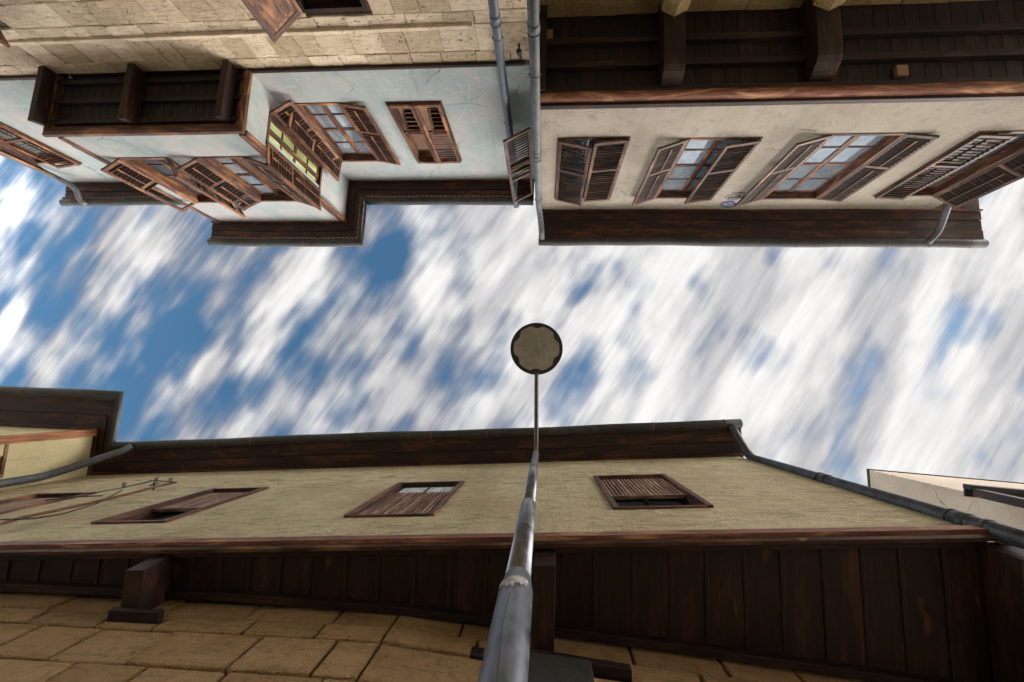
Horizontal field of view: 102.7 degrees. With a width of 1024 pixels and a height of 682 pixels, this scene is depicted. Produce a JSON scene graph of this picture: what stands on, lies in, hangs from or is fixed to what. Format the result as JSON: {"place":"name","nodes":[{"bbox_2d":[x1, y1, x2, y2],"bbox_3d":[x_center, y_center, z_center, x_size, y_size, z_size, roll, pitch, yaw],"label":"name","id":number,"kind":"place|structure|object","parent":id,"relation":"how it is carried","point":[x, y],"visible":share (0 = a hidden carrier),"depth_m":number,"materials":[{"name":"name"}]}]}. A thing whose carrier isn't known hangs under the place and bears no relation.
{"place":"outdoors","nodes":[
{"label":"outdoors","id":0,"kind":"place"},
{"bbox_2d":[0,155,1023,485],"label":"sky","id":1,"kind":"structure","parent":0,"point":[838,362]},
{"bbox_2d":[503,0,1023,247],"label":"plaster house","id":2,"kind":"structure","parent":0,"point":[852,123],"depth_m":5.31,"materials":[{"name":"beige paint"}]},
{"bbox_2d":[554,137,630,205],"bbox_3d":[1.216,-2.729,6.609,1.017,1.772,0.338,1,-98,5],"label":"window","id":3,"kind":"structure","parent":2,"relation":"in","point":[587,168],"depth_m":6.43,"materials":[{"name":"brown wood"}]},
{"bbox_2d":[632,137,762,205],"bbox_3d":[2.799,-2.680,6.513,1.408,1.744,0.345,1,-98,5],"label":"window","id":4,"kind":"structure","parent":2,"relation":"in","point":[694,170],"depth_m":6.38,"materials":[{"name":"brown wood"}]},
{"bbox_2d":[720,192,744,207],"bbox_3d":[3.950,-2.529,7.422,0.338,0.699,0.004,1,-98,5],"label":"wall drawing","id":5,"kind":"object","parent":2,"relation":"attached to","point":[730,201],"depth_m":7.39},
{"bbox_2d":[735,132,939,206],"bbox_3d":[4.793,-2.634,6.348,1.789,1.834,0.334,1,-98,5],"label":"window","id":6,"kind":"structure","parent":2,"relation":"in","point":[830,167],"depth_m":6.21,"materials":[{"name":"brown wood"}]},
{"bbox_2d":[873,130,1023,208],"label":"window","id":7,"kind":"structure","parent":2,"relation":"in","point":[986,162],"depth_m":6.15,"materials":[{"name":"brown wood"}]},
{"bbox_2d":[867,469,1023,541],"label":"plaster house","id":8,"kind":"structure","parent":0,"point":[998,501],"depth_m":6.04,"materials":[{"name":"white paint"}]},
{"label":"ground","id":9,"kind":"structure","parent":0,"visible":0},
{"bbox_2d":[0,0,534,246],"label":"plaster house","id":10,"kind":"structure","parent":9,"relation":"on","point":[297,123],"depth_m":5.59,"materials":[{"name":"paint"}]},
{"bbox_2d":[0,30,10,47],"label":"window","id":11,"kind":"structure","parent":10,"relation":"in","point":[3,41],"depth_m":4.67,"materials":[{"name":"brown wood"}]},
{"bbox_2d":[0,121,82,176],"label":"window","id":12,"kind":"structure","parent":10,"relation":"in","point":[8,148],"depth_m":7.45,"materials":[{"name":"brown wood"}]},
{"bbox_2d":[241,0,368,42],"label":"window","id":13,"kind":"structure","parent":10,"relation":"in","point":[275,17],"depth_m":4.41,"materials":[{"name":"brown wood"}]},
{"bbox_2d":[286,102,400,180],"bbox_3d":[-2.636,-3.246,6.672,1.168,1.502,0.555,1,-98,5],"label":"window","id":14,"kind":"structure","parent":10,"relation":"in","point":[351,131],"depth_m":6.64,"materials":[{"name":"brown wood"}]},
{"bbox_2d":[385,101,461,163],"bbox_3d":[-1.354,-3.413,6.606,0.826,1.495,0.342,1,-98,5],"label":"window","id":15,"kind":"structure","parent":10,"relation":"in","point":[439,122],"depth_m":6.41,"materials":[{"name":"brown wood"}]},
{"bbox_2d":[516,44,521,58],"bbox_3d":[0.088,-3.456,4.885,0.072,0.112,0.148,1,-98,5],"label":"cable insulator","id":16,"kind":"object","parent":10,"relation":"attached to","point":[518,51],"visible":1,"depth_m":4.85,"materials":[{"name":"black plastic"}]},
{"bbox_2d":[0,386,1023,681],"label":"plaster house","id":17,"kind":"structure","parent":9,"relation":"on","point":[704,550],"depth_m":2.52,"materials":[{"name":"beige paint"}]},
{"bbox_2d":[0,492,95,513],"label":"window","id":18,"kind":"structure","parent":17,"relation":"in","point":[37,499],"depth_m":4.28,"materials":[{"name":"brown wood"}]},
{"bbox_2d":[0,477,176,525],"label":"cable","id":19,"kind":"object","parent":17,"relation":"attached to","point":[123,484],"visible":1,"depth_m":3.92,"materials":[{"name":"metal"}]},
{"bbox_2d":[91,487,268,523],"bbox_3d":[-2.972,1.591,3.808,0.643,1.206,0.190,-3,-98,4],"label":"window","id":20,"kind":"structure","parent":17,"relation":"in","point":[173,509],"depth_m":3.77,"materials":[{"name":"brown wood"}]},
{"bbox_2d":[344,480,464,517],"bbox_3d":[-0.889,1.492,3.704,0.704,1.224,0.190,-3,-98,4],"label":"window","id":21,"kind":"structure","parent":17,"relation":"in","point":[403,499],"depth_m":3.62,"materials":[{"name":"brown wood"}]},
{"bbox_2d":[593,474,713,509],"bbox_3d":[1.170,1.400,3.636,0.728,1.246,0.190,-3,-98,4],"label":"window","id":22,"kind":"structure","parent":17,"relation":"in","point":[639,491],"depth_m":3.61,"materials":[{"name":"brown wood"}]},
{"bbox_2d":[478,323,562,681],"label":"street lamp","id":23,"kind":"object","parent":9,"relation":"on","point":[536,349],"visible":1,"depth_m":1.45,"materials":[{"name":"metal"}]}
]}

